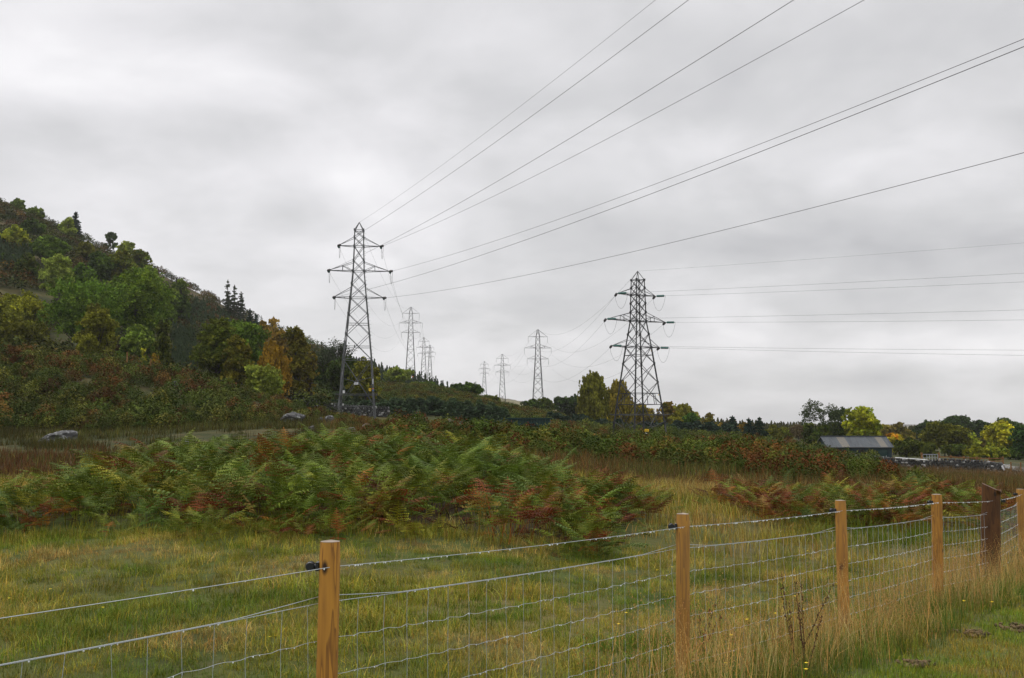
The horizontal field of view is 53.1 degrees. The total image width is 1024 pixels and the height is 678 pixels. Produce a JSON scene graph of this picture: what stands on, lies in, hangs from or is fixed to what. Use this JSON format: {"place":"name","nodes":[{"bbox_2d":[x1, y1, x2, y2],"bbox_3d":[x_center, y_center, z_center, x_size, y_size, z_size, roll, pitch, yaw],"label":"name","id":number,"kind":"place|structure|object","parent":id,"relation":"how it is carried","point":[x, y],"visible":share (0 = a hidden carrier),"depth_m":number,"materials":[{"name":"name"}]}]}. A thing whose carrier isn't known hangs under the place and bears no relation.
{"place":"outdoors","nodes":[
{"label":"outdoors","id":0,"kind":"place"},
{"bbox_2d":[0,208,1023,677],"bbox_3d":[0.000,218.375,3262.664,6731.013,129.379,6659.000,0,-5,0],"label":"ground","id":1,"kind":"structure","parent":0,"point":[206,436],"depth_m":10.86,"materials":[{"name":"plant"}]},
{"bbox_2d":[0,224,31,245],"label":"broadleaf tree","id":2,"kind":"object","parent":1,"relation":"on","point":[17,234],"visible":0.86,"depth_m":231.73,"materials":[{"name":"green plant"}]},
{"bbox_2d":[0,289,51,324],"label":"broadleaf tree","id":3,"kind":"object","parent":1,"relation":"on","point":[28,304],"visible":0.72,"depth_m":157.20,"materials":[{"name":"green plant"}]},
{"bbox_2d":[13,252,39,278],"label":"broadleaf tree","id":4,"kind":"object","parent":1,"relation":"on","point":[28,262],"visible":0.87,"depth_m":201.11,"materials":[{"name":"green plant"}]},
{"bbox_2d":[0,308,53,348],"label":"broadleaf tree","id":5,"kind":"object","parent":1,"relation":"on","point":[13,324],"visible":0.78,"depth_m":131.03,"materials":[{"name":"green plant"}]},
{"bbox_2d":[19,217,46,234],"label":"broadleaf tree","id":6,"kind":"object","parent":1,"relation":"on","point":[33,226],"visible":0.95,"depth_m":264.19,"materials":[{"name":"green plant"}]},
{"bbox_2d":[24,206,45,218],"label":"broadleaf tree","id":7,"kind":"object","parent":1,"relation":"on","point":[40,212],"visible":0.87,"depth_m":323.38,"materials":[{"name":"green plant"}]},
{"bbox_2d":[28,234,71,259],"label":"broadleaf tree","id":8,"kind":"object","parent":1,"relation":"on","point":[46,246],"visible":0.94,"depth_m":230.60,"materials":[{"name":"green plant"}]},
{"bbox_2d":[38,253,74,302],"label":"broadleaf tree","id":9,"kind":"object","parent":1,"relation":"on","point":[57,266],"visible":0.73,"depth_m":190.13,"materials":[{"name":"green plant"}]},
{"bbox_2d":[38,430,77,443],"bbox_3d":[-27.981,6.164,63.158,2.552,1.112,1.663,0,-5,0],"label":"boulder","id":10,"kind":"object","parent":1,"relation":"on","point":[64,433],"visible":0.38,"depth_m":62.77,"materials":[{"name":"stone"}]},
{"bbox_2d":[57,217,77,236],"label":"broadleaf tree","id":11,"kind":"object","parent":1,"relation":"on","point":[66,226],"visible":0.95,"depth_m":303.15,"materials":[{"name":"green plant"}]},
{"bbox_2d":[70,262,96,284],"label":"broadleaf tree","id":12,"kind":"object","parent":1,"relation":"on","point":[79,268],"visible":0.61,"depth_m":215.74,"materials":[{"name":"green plant"}]},
{"bbox_2d":[35,270,132,344],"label":"sycamore tree","id":13,"kind":"object","parent":1,"relation":"on","point":[69,312],"visible":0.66,"depth_m":148.10,"materials":[{"name":"green plant"}]},
{"bbox_2d":[74,241,94,261],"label":"broadleaf tree","id":14,"kind":"object","parent":1,"relation":"on","point":[84,249],"visible":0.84,"depth_m":263.25,"materials":[{"name":"green plant"}]},
{"bbox_2d":[71,303,119,355],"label":"birch tree","id":15,"kind":"object","parent":1,"relation":"on","point":[98,320],"visible":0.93,"depth_m":121.60,"materials":[{"name":"green plant"}]},
{"bbox_2d":[87,251,116,282],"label":"broadleaf tree","id":16,"kind":"object","parent":1,"relation":"on","point":[100,263],"visible":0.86,"depth_m":235.79,"materials":[{"name":"green plant"}]},
{"bbox_2d":[103,232,117,250],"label":"broadleaf tree","id":17,"kind":"object","parent":1,"relation":"on","point":[109,236],"visible":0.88,"depth_m":332.87,"materials":[{"name":"green plant"}]},
{"bbox_2d":[0,231,232,369],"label":"conifer plantation","id":18,"kind":"object","parent":1,"relation":"on","point":[181,342],"visible":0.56,"depth_m":216.37,"materials":[{"name":"green plant"}]},
{"bbox_2d":[107,249,137,283],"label":"broadleaf tree","id":19,"kind":"object","parent":1,"relation":"on","point":[121,260],"visible":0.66,"depth_m":240.44,"materials":[{"name":"green plant"}]},
{"bbox_2d":[116,240,135,261],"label":"broadleaf tree","id":20,"kind":"object","parent":1,"relation":"on","point":[129,246],"visible":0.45,"depth_m":302.35,"materials":[{"name":"green plant"}]},
{"bbox_2d":[114,324,155,360],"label":"broadleaf tree","id":21,"kind":"object","parent":1,"relation":"on","point":[136,339],"visible":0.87,"depth_m":139.11,"materials":[{"name":"green plant"}]},
{"bbox_2d":[100,265,179,336],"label":"sycamore tree","id":22,"kind":"object","parent":1,"relation":"on","point":[143,287],"visible":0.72,"depth_m":164.26,"materials":[{"name":"green plant"}]},
{"bbox_2d":[132,249,153,267],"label":"broadleaf tree","id":23,"kind":"object","parent":1,"relation":"on","point":[139,256],"visible":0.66,"depth_m":281.64,"materials":[{"name":"green plant"}]},
{"bbox_2d":[152,319,174,365],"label":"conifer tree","id":24,"kind":"object","parent":1,"relation":"on","point":[162,341],"visible":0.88,"depth_m":129.88,"materials":[{"name":"green plant"}]},
{"bbox_2d":[0,198,335,410],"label":"scrub","id":25,"kind":"object","parent":1,"relation":"on","point":[16,278],"visible":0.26,"depth_m":232.10,"materials":[{"name":"green plant"}]},
{"bbox_2d":[171,278,190,299],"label":"broadleaf tree","id":26,"kind":"object","parent":1,"relation":"on","point":[180,287],"visible":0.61,"depth_m":263.50,"materials":[{"name":"green plant"}]},
{"bbox_2d":[174,294,191,320],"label":"broadleaf tree","id":27,"kind":"object","parent":1,"relation":"on","point":[183,309],"visible":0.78,"depth_m":240.69,"materials":[{"name":"green plant"}]},
{"bbox_2d":[0,355,382,431],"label":"bracken","id":28,"kind":"object","parent":1,"relation":"on","point":[56,365],"visible":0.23,"depth_m":84.25,"materials":[{"name":"plant"}]},
{"bbox_2d":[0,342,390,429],"bbox_3d":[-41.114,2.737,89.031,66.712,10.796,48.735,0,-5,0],"label":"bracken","id":29,"kind":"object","parent":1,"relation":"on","point":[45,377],"visible":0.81,"depth_m":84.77,"materials":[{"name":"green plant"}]},
{"bbox_2d":[189,316,236,383],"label":"broadleaf tree","id":30,"kind":"object","parent":1,"relation":"on","point":[215,336],"visible":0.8,"depth_m":121.14,"materials":[{"name":"green plant"}]},
{"bbox_2d":[221,280,232,312],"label":"larch tree","id":31,"kind":"object","parent":1,"relation":"on","point":[227,303],"visible":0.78,"depth_m":301.58,"materials":[{"name":"green plant"}]},
{"bbox_2d":[219,333,254,385],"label":"broadleaf tree","id":32,"kind":"object","parent":1,"relation":"on","point":[237,349],"visible":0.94,"depth_m":119.38,"materials":[{"name":"green plant"}]},
{"bbox_2d":[234,291,246,321],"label":"larch tree","id":33,"kind":"object","parent":1,"relation":"on","point":[241,310],"visible":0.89,"depth_m":301.58,"materials":[{"name":"green plant"}]},
{"bbox_2d":[226,319,271,385],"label":"broadleaf tree","id":34,"kind":"object","parent":1,"relation":"on","point":[254,336],"visible":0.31,"depth_m":139.88,"materials":[{"name":"green plant"}]},
{"bbox_2d":[244,363,285,398],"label":"willow bush","id":35,"kind":"object","parent":1,"relation":"on","point":[265,380],"visible":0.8,"depth_m":117.36,"materials":[{"name":"green plant"}]},
{"bbox_2d":[266,316,279,345],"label":"birch tree","id":36,"kind":"object","parent":1,"relation":"on","point":[273,321],"visible":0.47,"depth_m":250.44,"materials":[{"name":"orange plant"}]},
{"bbox_2d":[257,339,292,398],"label":"birch tree","id":37,"kind":"object","parent":1,"relation":"on","point":[274,355],"visible":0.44,"depth_m":127.35,"materials":[{"name":"orange plant"}]},
{"bbox_2d":[271,328,289,353],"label":"broadleaf tree","id":38,"kind":"object","parent":1,"relation":"on","point":[280,342],"visible":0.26,"depth_m":200.01,"materials":[{"name":"brown plant"}]},
{"bbox_2d":[281,325,313,397],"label":"broadleaf tree","id":39,"kind":"object","parent":1,"relation":"on","point":[299,366],"visible":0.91,"depth_m":129.52,"materials":[{"name":"green plant"}]},
{"bbox_2d":[301,350,319,397],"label":"broadleaf tree","id":40,"kind":"object","parent":1,"relation":"on","point":[313,363],"visible":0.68,"depth_m":131.77,"materials":[{"name":"green plant"}]},
{"bbox_2d":[313,363,328,392],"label":"broadleaf tree","id":41,"kind":"object","parent":1,"relation":"on","point":[320,378],"visible":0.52,"depth_m":169.21,"materials":[{"name":"green plant"}]},
{"bbox_2d":[307,336,358,389],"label":"broadleaf tree","id":42,"kind":"object","parent":1,"relation":"on","point":[329,354],"visible":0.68,"depth_m":169.94,"materials":[{"name":"green plant"}]},
{"bbox_2d":[284,396,389,417],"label":"drystone wall","id":43,"kind":"structure","parent":1,"relation":"on","point":[380,412],"depth_m":132.36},
{"bbox_2d":[0,419,686,561],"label":"bracken","id":44,"kind":"object","parent":1,"relation":"on","point":[375,479],"visible":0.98,"depth_m":15.57,"materials":[{"name":"plant"}]},
{"bbox_2d":[324,354,362,394],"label":"broadleaf tree","id":45,"kind":"object","parent":1,"relation":"on","point":[333,370],"visible":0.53,"depth_m":163.41,"materials":[{"name":"green plant"}]},
{"bbox_2d":[327,222,392,418],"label":"pylon","id":46,"kind":"object","parent":1,"relation":"on","point":[341,390],"visible":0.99,"depth_m":125.77,"materials":[{"name":"metal"}]},
{"bbox_2d":[342,0,687,243],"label":"power line","id":47,"kind":"object","parent":46,"relation":"attached to","point":[535,113],"visible":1,"depth_m":68.25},
{"bbox_2d":[330,0,792,269],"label":"power line","id":48,"kind":"object","parent":46,"relation":"attached to","point":[607,115],"visible":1,"depth_m":55.60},
{"bbox_2d":[386,0,863,244],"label":"power line","id":49,"kind":"object","parent":46,"relation":"attached to","point":[657,112],"visible":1,"depth_m":63.08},
{"bbox_2d":[337,46,1023,296],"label":"power line","id":50,"kind":"object","parent":46,"relation":"attached to","point":[750,155],"visible":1,"depth_m":44.08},
{"bbox_2d":[388,152,1023,297],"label":"power line","id":51,"kind":"object","parent":46,"relation":"attached to","point":[761,220],"visible":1,"depth_m":52.27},
{"bbox_2d":[394,39,1022,270],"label":"power line","id":52,"kind":"object","parent":46,"relation":"attached to","point":[764,142],"visible":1,"depth_m":53.84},
{"bbox_2d":[345,356,381,399],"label":"broadleaf tree","id":53,"kind":"object","parent":1,"relation":"on","point":[357,371],"visible":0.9,"depth_m":149.08,"materials":[{"name":"green plant"}]},
{"bbox_2d":[331,356,448,386],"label":"conifer plantation","id":54,"kind":"object","parent":1,"relation":"on","point":[382,369],"visible":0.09,"depth_m":329.88,"materials":[{"name":"green plant"}]},
{"bbox_2d":[383,365,414,382],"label":"broadleaf tree","id":55,"kind":"object","parent":1,"relation":"on","point":[395,374],"visible":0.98,"depth_m":233.51,"materials":[{"name":"green plant"}]},
{"bbox_2d":[400,397,421,415],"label":"young spruce","id":56,"kind":"object","parent":1,"relation":"on","point":[410,407],"visible":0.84,"depth_m":137.83,"materials":[{"name":"green plant"}]},
{"bbox_2d":[400,307,422,376],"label":"pylon","id":57,"kind":"object","parent":1,"relation":"on","point":[409,313],"visible":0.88,"depth_m":329.36,"materials":[{"name":"metal"}]},
{"bbox_2d":[298,380,566,417],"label":"scrub","id":58,"kind":"object","parent":1,"relation":"on","point":[399,389],"visible":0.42,"depth_m":182.69,"materials":[{"name":"green plant"}]},
{"bbox_2d":[441,398,462,419],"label":"young spruce","id":59,"kind":"object","parent":1,"relation":"on","point":[451,407],"visible":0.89,"depth_m":137.73,"materials":[{"name":"green plant"}]},
{"bbox_2d":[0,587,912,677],"bbox_3d":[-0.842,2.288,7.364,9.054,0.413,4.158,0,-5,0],"label":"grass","id":60,"kind":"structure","parent":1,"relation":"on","point":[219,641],"depth_m":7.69,"materials":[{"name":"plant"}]},
{"bbox_2d":[79,507,835,544],"bbox_3d":[0.092,2.701,14.452,11.747,0.931,2.711,2,-5,-18],"label":"bracken","id":61,"kind":"object","parent":1,"relation":"on","point":[322,527],"visible":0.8,"depth_m":13.74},
{"bbox_2d":[450,381,484,393],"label":"hawthorn tree","id":62,"kind":"object","parent":1,"relation":"on","point":[474,387],"visible":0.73,"depth_m":210.10,"materials":[{"name":"green plant"}]},
{"bbox_2d":[459,405,479,420],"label":"young spruce","id":63,"kind":"object","parent":1,"relation":"on","point":[468,410],"visible":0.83,"depth_m":138.47,"materials":[{"name":"green plant"}]},
{"bbox_2d":[480,406,498,423],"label":"young spruce","id":64,"kind":"object","parent":1,"relation":"on","point":[490,413],"visible":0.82,"depth_m":137.36,"materials":[{"name":"green plant"}]},
{"bbox_2d":[0,456,1023,578],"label":"grass","id":65,"kind":"structure","parent":1,"relation":"on","point":[691,505],"depth_m":16.86,"materials":[{"name":"plant"}]},
{"bbox_2d":[0,483,1023,677],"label":"wire fence","id":66,"kind":"object","parent":1,"relation":"on","point":[327,565],"visible":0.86,"depth_m":6.66,"materials":[{"name":"brown wood"}]},
{"bbox_2d":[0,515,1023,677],"bbox_3d":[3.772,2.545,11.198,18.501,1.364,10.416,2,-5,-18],"label":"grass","id":67,"kind":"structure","parent":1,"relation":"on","point":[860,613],"depth_m":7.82,"materials":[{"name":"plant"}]},
{"bbox_2d":[0,402,1023,497],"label":"grass","id":68,"kind":"structure","parent":1,"relation":"on","point":[34,457],"depth_m":46.67,"materials":[{"name":"plant"}]},
{"bbox_2d":[501,418,552,428],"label":"steel container","id":69,"kind":"object","parent":1,"relation":"on","point":[539,421],"visible":0.33,"depth_m":101.52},
{"bbox_2d":[524,329,549,398],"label":"pylon","id":70,"kind":"object","parent":1,"relation":"on","point":[540,366],"visible":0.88,"depth_m":285.59,"materials":[{"name":"metal"}]},
{"bbox_2d":[536,397,554,409],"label":"broadleaf tree","id":71,"kind":"object","parent":1,"relation":"on","point":[545,403],"visible":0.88,"depth_m":238.52,"materials":[{"name":"green plant"}]},
{"bbox_2d":[554,396,572,415],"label":"broadleaf tree","id":72,"kind":"object","parent":1,"relation":"on","point":[560,403],"visible":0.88,"depth_m":253.26,"materials":[{"name":"green plant"}]},
{"bbox_2d":[575,370,611,420],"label":"birch tree","id":73,"kind":"object","parent":1,"relation":"on","point":[592,403],"visible":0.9,"depth_m":168.37,"materials":[{"name":"green plant"}]},
{"bbox_2d":[605,378,633,423],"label":"birch tree","id":74,"kind":"object","parent":1,"relation":"on","point":[613,394],"visible":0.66,"depth_m":176.38,"materials":[{"name":"green plant"}]},
{"bbox_2d":[604,271,674,433],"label":"pylon","id":75,"kind":"object","parent":1,"relation":"on","point":[639,321],"visible":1,"depth_m":125.30,"materials":[{"name":"metal"}]},
{"bbox_2d":[630,403,656,423],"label":"broadleaf tree","id":76,"kind":"object","parent":1,"relation":"on","point":[639,419],"visible":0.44,"depth_m":197.86,"materials":[{"name":"green plant"}]},
{"bbox_2d":[357,407,956,487],"bbox_3d":[6.425,5.133,50.861,28.729,3.952,31.211,0,-5,0],"label":"bracken","id":77,"kind":"object","parent":1,"relation":"on","point":[747,450],"visible":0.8,"depth_m":44.71,"materials":[{"name":"green plant"}]},
{"bbox_2d":[656,401,675,422],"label":"broadleaf tree","id":78,"kind":"object","parent":1,"relation":"on","point":[668,408],"visible":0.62,"depth_m":198.69,"materials":[{"name":"green plant"}]},
{"bbox_2d":[667,403,698,424],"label":"broadleaf tree","id":79,"kind":"object","parent":1,"relation":"on","point":[683,409],"visible":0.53,"depth_m":188.03,"materials":[{"name":"green plant"}]},
{"bbox_2d":[506,413,884,463],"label":"scrub","id":80,"kind":"object","parent":1,"relation":"on","point":[606,427],"visible":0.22,"depth_m":124.15,"materials":[{"name":"green plant"}]},
{"bbox_2d":[752,417,769,437],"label":"spruce tree","id":81,"kind":"object","parent":1,"relation":"on","point":[759,425],"visible":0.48,"depth_m":157.09,"materials":[{"name":"green plant"}]},
{"bbox_2d":[766,424,784,438],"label":"broadleaf tree","id":82,"kind":"object","parent":1,"relation":"on","point":[773,430],"visible":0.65,"depth_m":173.19,"materials":[{"name":"green plant"}]},
{"bbox_2d":[787,424,804,441],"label":"broadleaf tree","id":83,"kind":"object","parent":1,"relation":"on","point":[796,430],"visible":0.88,"depth_m":163.45,"materials":[{"name":"green plant"}]},
{"bbox_2d":[570,414,1022,441],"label":"wood","id":84,"kind":"object","parent":1,"relation":"on","point":[779,425],"visible":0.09,"depth_m":299.00,"materials":[{"name":"green plant"}]},
{"bbox_2d":[779,573,833,661],"bbox_3d":[2.070,1.976,7.165,0.415,0.637,0.094,-4,-6,37],"label":"dock plant","id":85,"kind":"object","parent":1,"relation":"on","point":[791,637],"visible":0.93,"depth_m":7.24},
{"bbox_2d":[794,582,822,674],"bbox_3d":[1.994,1.945,6.870,0.200,0.638,0.077,0,-5,0],"label":"dock plant","id":86,"kind":"object","parent":1,"relation":"on","point":[798,613],"visible":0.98,"depth_m":6.86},
{"bbox_2d":[801,422,831,445],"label":"broadleaf tree","id":87,"kind":"object","parent":1,"relation":"on","point":[810,434],"visible":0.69,"depth_m":158.58,"materials":[{"name":"green plant"}]},
{"bbox_2d":[798,398,843,435],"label":"alder tree","id":88,"kind":"object","parent":1,"relation":"on","point":[832,411],"visible":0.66,"depth_m":163.06,"materials":[{"name":"green plant"}]},
{"bbox_2d":[691,469,1017,536],"bbox_3d":[8.771,3.571,22.309,10.554,1.344,9.212,0,-5,0],"label":"bracken","id":89,"kind":"object","parent":1,"relation":"on","point":[907,495],"visible":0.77,"depth_m":20.47,"materials":[{"name":"plant"}]},
{"bbox_2d":[817,436,893,457],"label":"shed","id":90,"kind":"structure","parent":1,"relation":"on","point":[882,445],"depth_m":126.14,"materials":[{"name":"grey metal"}]},
{"bbox_2d":[840,406,883,435],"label":"ash tree","id":91,"kind":"object","parent":1,"relation":"on","point":[862,421],"visible":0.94,"depth_m":158.26,"materials":[{"name":"green plant"}]},
{"bbox_2d":[891,436,923,457],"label":"hedge tree","id":92,"kind":"object","parent":1,"relation":"on","point":[908,447],"visible":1,"depth_m":147.90,"materials":[{"name":"green plant"}]},
{"bbox_2d":[896,658,935,668],"bbox_3d":[2.934,2.355,7.433,0.270,0.067,0.211,2,-5,-19],"label":"soil heap","id":93,"kind":"object","parent":1,"relation":"on","point":[918,662],"visible":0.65,"depth_m":7.41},
{"bbox_2d":[829,602,1023,677],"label":"grass","id":94,"kind":"structure","parent":1,"relation":"on","point":[1017,613],"depth_m":7.79,"materials":[{"name":"plant"}]},
{"bbox_2d":[919,441,938,456],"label":"hedge tree","id":95,"kind":"object","parent":1,"relation":"on","point":[930,448],"visible":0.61,"depth_m":157.79,"materials":[{"name":"green plant"}]},
{"bbox_2d":[857,454,1005,471],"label":"drystone wall","id":96,"kind":"structure","parent":1,"relation":"on","point":[956,463],"depth_m":108.07,"materials":[{"name":"stone"}]},
{"bbox_2d":[917,420,973,455],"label":"broadleaf tree","id":97,"kind":"object","parent":1,"relation":"on","point":[937,433],"visible":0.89,"depth_m":169.13,"materials":[{"name":"green plant"}]},
{"bbox_2d":[940,443,966,457],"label":"hedge tree","id":98,"kind":"object","parent":1,"relation":"on","point":[955,450],"visible":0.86,"depth_m":163.56,"materials":[{"name":"green plant"}]},
{"bbox_2d":[893,463,1023,476],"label":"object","id":99,"kind":"structure","parent":1,"relation":"on","point":[962,470],"depth_m":97.88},
{"bbox_2d":[939,415,979,436],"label":"oak tree","id":100,"kind":"object","parent":1,"relation":"on","point":[963,421],"visible":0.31,"depth_m":258.31,"materials":[{"name":"green plant"}]},
{"bbox_2d":[962,445,989,459],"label":"hedge tree","id":101,"kind":"object","parent":1,"relation":"on","point":[974,451],"visible":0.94,"depth_m":148.07,"materials":[{"name":"green plant"}]},
{"bbox_2d":[982,445,1010,460],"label":"hedge tree","id":102,"kind":"object","parent":1,"relation":"on","point":[998,452],"visible":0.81,"depth_m":148.22,"materials":[{"name":"green plant"}]},
{"bbox_2d":[980,419,1016,447],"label":"ash tree","id":103,"kind":"object","parent":1,"relation":"on","point":[997,433],"visible":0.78,"depth_m":165.75,"materials":[{"name":"yellow plant"}]},
{"bbox_2d":[994,622,1023,632],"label":"soil heap","id":104,"kind":"object","parent":1,"relation":"on","point":[1016,626],"visible":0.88,"depth_m":9.08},
{"bbox_2d":[1008,424,1023,453],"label":"broadleaf tree","id":105,"kind":"object","parent":1,"relation":"on","point":[1017,435],"visible":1,"depth_m":148.87,"materials":[{"name":"green plant"}]},
{"bbox_2d":[0,0,1023,423],"label":"sky","id":106,"kind":"structure","parent":0,"point":[241,143],"materials":[{"name":"grey"}]},
{"bbox_2d":[624,548,1023,677],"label":"grass","id":107,"kind":"structure","parent":0,"point":[882,647],"depth_m":7.97,"materials":[{"name":"plant"}]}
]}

